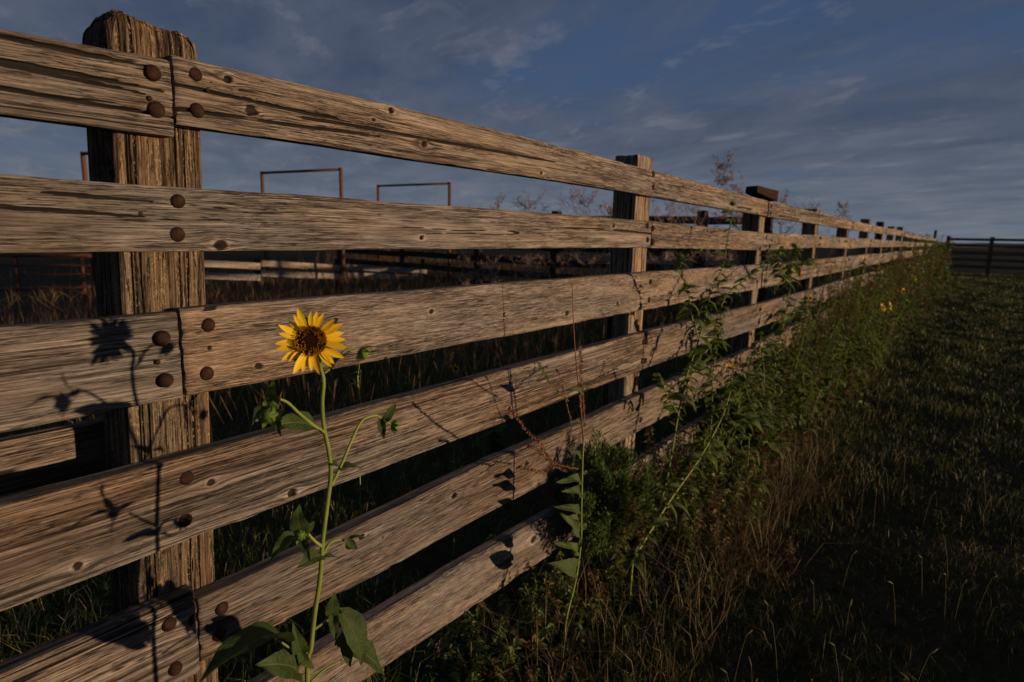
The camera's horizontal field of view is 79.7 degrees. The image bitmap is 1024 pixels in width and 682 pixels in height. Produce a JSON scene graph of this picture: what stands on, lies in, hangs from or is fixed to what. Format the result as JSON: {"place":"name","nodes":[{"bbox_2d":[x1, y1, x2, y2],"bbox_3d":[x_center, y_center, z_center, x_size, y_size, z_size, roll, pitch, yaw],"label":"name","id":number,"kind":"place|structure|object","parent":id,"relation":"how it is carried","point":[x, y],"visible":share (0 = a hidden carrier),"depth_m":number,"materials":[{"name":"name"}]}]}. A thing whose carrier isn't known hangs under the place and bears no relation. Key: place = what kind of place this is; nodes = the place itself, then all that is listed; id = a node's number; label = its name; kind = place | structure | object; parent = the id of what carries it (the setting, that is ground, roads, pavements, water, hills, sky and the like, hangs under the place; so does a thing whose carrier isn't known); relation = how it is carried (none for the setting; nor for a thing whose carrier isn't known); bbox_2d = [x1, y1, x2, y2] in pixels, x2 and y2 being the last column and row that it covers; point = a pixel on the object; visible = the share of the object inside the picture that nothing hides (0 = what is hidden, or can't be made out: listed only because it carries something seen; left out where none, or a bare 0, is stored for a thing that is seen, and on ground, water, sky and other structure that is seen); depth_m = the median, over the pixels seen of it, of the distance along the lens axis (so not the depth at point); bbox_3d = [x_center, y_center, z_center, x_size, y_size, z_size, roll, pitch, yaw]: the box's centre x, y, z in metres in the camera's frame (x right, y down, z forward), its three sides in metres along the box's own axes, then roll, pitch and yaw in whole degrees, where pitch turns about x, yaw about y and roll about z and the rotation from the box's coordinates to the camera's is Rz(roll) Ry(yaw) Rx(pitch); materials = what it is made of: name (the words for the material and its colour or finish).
{"place":"outdoors","nodes":[
{"label":"outdoors","id":0,"kind":"place"},
{"bbox_2d":[0,247,1023,681],"bbox_3d":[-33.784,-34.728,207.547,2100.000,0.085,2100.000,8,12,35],"label":"ground","id":1,"kind":"structure","parent":0,"point":[984,659],"depth_m":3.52,"materials":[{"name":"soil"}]},
{"bbox_2d":[0,253,91,315],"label":"pipe gate","id":2,"kind":"structure","parent":1,"relation":"on","point":[80,256],"depth_m":11.43,"materials":[{"name":"brown metal"}]},
{"bbox_2d":[80,151,95,303],"bbox_3d":[-7.845,-2.262,12.728,2.912,3.305,0.096,5,11,23],"label":"pipe gateway","id":3,"kind":"object","parent":1,"relation":"on","point":[84,166],"visible":0.22,"depth_m":13.06,"materials":[{"name":"brown metal"}]},
{"bbox_2d":[200,308,398,681],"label":"sunflower","id":4,"kind":"object","parent":1,"relation":"on","point":[310,343],"visible":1,"depth_m":1.18,"materials":[{"name":"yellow plant"}]},
{"bbox_2d":[260,167,345,293],"bbox_3d":[-5.508,-2.787,16.080,2.988,3.306,0.094,7,11,29],"label":"pipe gateway","id":5,"kind":"object","parent":1,"relation":"on","point":[339,169],"visible":0.53,"depth_m":15.55,"materials":[{"name":"brown metal"}]},
{"bbox_2d":[204,259,427,299],"bbox_3d":[-4.926,-1.699,16.214,0.670,1.142,8.394,8,12,34],"label":"plank fence","id":6,"kind":"object","parent":1,"relation":"on","point":[256,264],"visible":0.58,"depth_m":15.27,"materials":[{"name":"brown wood"}]},
{"bbox_2d":[350,364,363,613],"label":"wild sunflower","id":7,"kind":"object","parent":1,"relation":"on","point":[358,382],"visible":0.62,"depth_m":2.14,"materials":[{"name":"green plant"}]},
{"bbox_2d":[0,249,827,438],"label":"dry stalks","id":8,"kind":"object","parent":1,"relation":"on","point":[249,289],"visible":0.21,"depth_m":11.59,"materials":[{"name":"brown plant"}]},
{"bbox_2d":[377,182,450,283],"bbox_3d":[-3.181,-3.345,19.629,3.162,3.304,0.093,8,12,34],"label":"pipe gateway","id":9,"kind":"object","parent":1,"relation":"on","point":[422,184],"visible":0.53,"depth_m":19.10,"materials":[{"name":"brown metal"}]},
{"bbox_2d":[446,364,459,559],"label":"wild sunflower","id":10,"kind":"object","parent":1,"relation":"on","point":[455,464],"visible":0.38,"depth_m":3.06,"materials":[{"name":"green plant"}]},
{"bbox_2d":[0,9,936,681],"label":"wooden fence","id":11,"kind":"object","parent":1,"relation":"on","point":[142,487],"visible":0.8,"depth_m":1.55,"materials":[{"name":"brown wood"}]},
{"bbox_2d":[745,186,778,201],"bbox_3d":[2.117,-1.251,5.219,0.242,0.120,0.169,-3,11,-25],"label":"wood block","id":12,"kind":"object","parent":11,"relation":"on","point":[764,193],"depth_m":5.17,"materials":[{"name":"brown wood"}]},
{"bbox_2d":[455,205,484,284],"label":"dry weed","id":13,"kind":"object","parent":1,"relation":"on","point":[467,258],"visible":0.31,"depth_m":9.09,"materials":[{"name":"brown plant"}]},
{"bbox_2d":[471,192,505,282],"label":"dry weed","id":14,"kind":"object","parent":1,"relation":"on","point":[495,261],"visible":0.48,"depth_m":8.69,"materials":[{"name":"brown plant"}]},
{"bbox_2d":[472,425,515,543],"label":"wild sunflower","id":15,"kind":"object","parent":1,"relation":"on","point":[491,441],"visible":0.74,"depth_m":3.02,"materials":[{"name":"green plant"}]},
{"bbox_2d":[503,187,548,351],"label":"dry weed","id":16,"kind":"object","parent":1,"relation":"on","point":[526,274],"visible":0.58,"depth_m":7.90,"materials":[{"name":"brown plant"}]},
{"bbox_2d":[337,210,773,313],"bbox_3d":[-0.621,-2.436,17.347,14.810,2.397,1.155,8,12,36],"label":"corral fence","id":17,"kind":"object","parent":1,"relation":"on","point":[403,254],"visible":0.26,"depth_m":15.75,"materials":[{"name":"brown wood"}]},
{"bbox_2d":[507,282,617,644],"bbox_3d":[0.177,0.579,2.328,0.092,1.594,0.813,8,12,33],"label":"seeding weed","id":18,"kind":"object","parent":1,"relation":"on","point":[569,566],"visible":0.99,"depth_m":2.41,"materials":[{"name":"green plant"}]},
{"bbox_2d":[548,184,609,338],"bbox_3d":[0.909,-0.905,8.083,0.891,2.384,0.877,8,12,35],"label":"dry weed","id":19,"kind":"object","parent":1,"relation":"on","point":[571,249],"visible":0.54,"depth_m":7.95,"materials":[{"name":"brown plant"}]},
{"bbox_2d":[413,507,758,681],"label":"ground cover","id":20,"kind":"object","parent":1,"relation":"on","point":[666,605],"visible":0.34,"depth_m":2.77,"materials":[{"name":"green plant"}]},
{"bbox_2d":[587,201,612,337],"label":"dry weed","id":21,"kind":"object","parent":1,"relation":"on","point":[610,211],"visible":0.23,"depth_m":7.25,"materials":[{"name":"brown plant"}]},
{"bbox_2d":[541,428,659,582],"bbox_3d":[0.411,0.792,2.869,0.485,0.787,0.569,-5,11,-31],"label":"green bush","id":22,"kind":"object","parent":1,"relation":"on","point":[614,510],"visible":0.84,"depth_m":2.77,"materials":[{"name":"green plant"}]},
{"bbox_2d":[447,425,877,681],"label":"straw","id":23,"kind":"object","parent":1,"relation":"on","point":[685,590],"visible":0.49,"depth_m":2.76,"materials":[{"name":"brown plant"}]},
{"bbox_2d":[646,199,699,325],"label":"dry weed","id":24,"kind":"object","parent":1,"relation":"on","point":[668,250],"visible":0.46,"depth_m":9.08,"materials":[{"name":"brown plant"}]},
{"bbox_2d":[615,363,739,611],"bbox_3d":[0.944,0.678,3.296,0.198,0.988,1.462,8,12,35],"label":"wild sunflower","id":25,"kind":"object","parent":1,"relation":"on","point":[662,519],"visible":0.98,"depth_m":3.23,"materials":[{"name":"green plant"}]},
{"bbox_2d":[401,274,954,681],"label":"tall grass","id":26,"kind":"structure","parent":1,"relation":"on","point":[902,337],"depth_m":3.67,"materials":[{"name":"green plant"}]},
{"bbox_2d":[409,228,955,681],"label":"weeds","id":27,"kind":"object","parent":1,"relation":"on","point":[936,260],"visible":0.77,"depth_m":3.16,"materials":[{"name":"green plant"}]},
{"bbox_2d":[645,201,739,541],"bbox_3d":[1.075,0.207,3.593,0.276,2.058,1.197,8,12,35],"label":"wild sunflower","id":28,"kind":"object","parent":1,"relation":"on","point":[701,350],"visible":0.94,"depth_m":3.44,"materials":[{"name":"green plant"}]},
{"bbox_2d":[668,204,733,316],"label":"dry weed","id":29,"kind":"object","parent":1,"relation":"on","point":[692,210],"visible":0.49,"depth_m":12.23,"materials":[{"name":"brown plant"}]},
{"bbox_2d":[672,428,730,507],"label":"leafy weed","id":30,"kind":"object","parent":1,"relation":"on","point":[699,440],"visible":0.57,"depth_m":3.70,"materials":[{"name":"green plant"}]},
{"bbox_2d":[691,371,749,476],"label":"leafy weed","id":31,"kind":"object","parent":1,"relation":"on","point":[718,433],"visible":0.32,"depth_m":4.29,"materials":[{"name":"green plant"}]},
{"bbox_2d":[695,148,745,362],"bbox_3d":[2.615,-1.059,7.959,0.615,2.803,0.674,1,10,-2],"label":"dry weed","id":32,"kind":"object","parent":1,"relation":"on","point":[725,180],"visible":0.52,"depth_m":7.81,"materials":[{"name":"brown plant"}]},
{"bbox_2d":[713,170,742,338],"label":"dry weed","id":33,"kind":"object","parent":1,"relation":"on","point":[737,215],"visible":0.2,"depth_m":9.61,"materials":[{"name":"brown plant"}]},
{"bbox_2d":[716,433,773,498],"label":"leafy weed","id":34,"kind":"object","parent":1,"relation":"on","point":[730,469],"visible":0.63,"depth_m":3.91,"materials":[{"name":"green plant"}]},
{"bbox_2d":[708,389,786,456],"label":"green bush","id":35,"kind":"object","parent":1,"relation":"on","point":[767,433],"visible":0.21,"depth_m":4.47,"materials":[{"name":"green plant"}]},
{"bbox_2d":[696,246,802,462],"bbox_3d":[1.907,0.092,4.824,0.219,1.668,2.586,8,12,35],"label":"wild sunflower","id":36,"kind":"object","parent":1,"relation":"on","point":[721,297],"visible":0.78,"depth_m":4.07,"materials":[{"name":"green plant"}]},
{"bbox_2d":[657,427,866,604],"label":"dry tufts","id":37,"kind":"object","parent":1,"relation":"on","point":[750,550],"visible":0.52,"depth_m":3.42,"materials":[{"name":"brown plant"}]},
{"bbox_2d":[726,373,798,464],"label":"wild sunflower","id":38,"kind":"object","parent":1,"relation":"on","point":[750,417],"visible":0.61,"depth_m":4.12,"materials":[{"name":"green plant"}]},
{"bbox_2d":[738,332,789,433],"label":"leafy weed","id":39,"kind":"object","parent":1,"relation":"on","point":[748,362],"visible":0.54,"depth_m":4.91,"materials":[{"name":"green plant"}]},
{"bbox_2d":[509,272,1023,681],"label":"field grass","id":40,"kind":"structure","parent":1,"relation":"on","point":[992,298],"depth_m":4.48,"materials":[{"name":"green plant"}]},
{"bbox_2d":[744,371,790,463],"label":"leafy weed","id":41,"kind":"object","parent":1,"relation":"on","point":[771,406],"visible":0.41,"depth_m":4.56,"materials":[{"name":"green plant"}]},
{"bbox_2d":[726,243,821,406],"bbox_3d":[2.271,0.052,5.244,0.326,1.761,2.754,7,12,32],"label":"wild sunflower","id":42,"kind":"object","parent":1,"relation":"on","point":[783,319],"visible":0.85,"depth_m":5.32,"materials":[{"name":"green plant"}]},
{"bbox_2d":[762,189,801,296],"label":"dry weed","id":43,"kind":"object","parent":1,"relation":"on","point":[781,222],"visible":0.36,"depth_m":11.29,"materials":[{"name":"brown plant"}]},
{"bbox_2d":[759,313,824,408],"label":"leafy weed","id":44,"kind":"object","parent":1,"relation":"on","point":[803,340],"visible":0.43,"depth_m":5.68,"materials":[{"name":"green plant"}]},
{"bbox_2d":[778,358,826,438],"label":"leafy weed","id":45,"kind":"object","parent":1,"relation":"on","point":[804,393],"visible":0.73,"depth_m":5.13,"materials":[{"name":"green plant"}]},
{"bbox_2d":[795,295,823,372],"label":"wild sunflower","id":46,"kind":"object","parent":1,"relation":"on","point":[818,302],"visible":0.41,"depth_m":6.41,"materials":[{"name":"green plant"}]},
{"bbox_2d":[797,197,836,254],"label":"dry weed","id":47,"kind":"object","parent":1,"relation":"on","point":[815,208],"visible":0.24,"depth_m":16.27,"materials":[{"name":"brown plant"}]},
{"bbox_2d":[794,298,844,385],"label":"leafy weed","id":48,"kind":"object","parent":1,"relation":"on","point":[821,327],"visible":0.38,"depth_m":6.62,"materials":[{"name":"green plant"}]},
{"bbox_2d":[807,335,858,408],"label":"leafy weed","id":49,"kind":"object","parent":1,"relation":"on","point":[825,381],"visible":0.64,"depth_m":5.94,"materials":[{"name":"green plant"}]},
{"bbox_2d":[832,200,852,255],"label":"dry weed","id":50,"kind":"object","parent":1,"relation":"on","point":[842,211],"visible":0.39,"depth_m":13.61,"materials":[{"name":"brown plant"}]},
{"bbox_2d":[827,257,873,335],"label":"wild sunflower","id":51,"kind":"object","parent":1,"relation":"on","point":[861,268],"visible":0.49,"depth_m":8.95,"materials":[{"name":"green plant"}]},
{"bbox_2d":[824,281,878,364],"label":"leafy weed","id":52,"kind":"object","parent":1,"relation":"on","point":[857,311],"visible":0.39,"depth_m":7.62,"materials":[{"name":"green plant"}]},
{"bbox_2d":[836,316,880,385],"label":"leafy weed","id":53,"kind":"object","parent":1,"relation":"on","point":[856,348],"visible":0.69,"depth_m":6.97,"materials":[{"name":"green plant"}]},
{"bbox_2d":[844,273,886,331],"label":"leafy weed","id":54,"kind":"object","parent":1,"relation":"on","point":[877,291],"visible":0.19,"depth_m":9.09,"materials":[{"name":"green plant"}]},
{"bbox_2d":[849,292,883,358],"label":"leafy weed","id":55,"kind":"object","parent":1,"relation":"on","point":[878,318],"visible":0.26,"depth_m":8.33,"materials":[{"name":"green plant"}]},
{"bbox_2d":[866,302,898,371],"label":"wild sunflower","id":56,"kind":"object","parent":1,"relation":"on","point":[874,329],"visible":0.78,"depth_m":7.81,"materials":[{"name":"green plant"}]},
{"bbox_2d":[872,263,901,302],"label":"leafy weed","id":57,"kind":"object","parent":1,"relation":"on","point":[896,293],"visible":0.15,"depth_m":11.50,"materials":[{"name":"green plant"}]},
{"bbox_2d":[868,273,909,332],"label":"leafy weed","id":58,"kind":"object","parent":1,"relation":"on","point":[887,300],"visible":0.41,"depth_m":10.20,"materials":[{"name":"green plant"}]},
{"bbox_2d":[880,289,914,349],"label":"wild sunflower","id":59,"kind":"object","parent":1,"relation":"on","point":[902,313],"visible":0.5,"depth_m":11.33,"materials":[{"name":"green plant"}]},
{"bbox_2d":[896,268,917,313],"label":"wild sunflower","id":60,"kind":"object","parent":1,"relation":"on","point":[909,290],"visible":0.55,"depth_m":12.27,"materials":[{"name":"green plant"}]},
{"bbox_2d":[909,253,929,293],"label":"wild sunflower","id":61,"kind":"object","parent":1,"relation":"on","point":[915,268],"visible":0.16,"depth_m":16.24,"materials":[{"name":"green plant"}]},
{"bbox_2d":[946,236,1023,274],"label":"rail fence","id":62,"kind":"object","parent":1,"relation":"on","point":[989,253],"visible":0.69,"depth_m":35.41,"materials":[{"name":"brown wood"}]},
{"bbox_2d":[0,0,1023,243],"label":"sky","id":63,"kind":"structure","parent":0,"point":[910,113],"materials":[{"name":"blue"}]},
{"bbox_2d":[720,319,1023,681],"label":"foxtail grass","id":64,"kind":"structure","parent":0,"point":[902,674],"depth_m":2.99,"materials":[{"name":"green plant"}]},
{"bbox_2d":[938,242,1023,248],"bbox_3d":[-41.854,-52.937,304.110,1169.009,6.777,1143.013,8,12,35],"label":"hills","id":65,"kind":"structure","parent":0,"point":[988,244],"depth_m":565.84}
]}

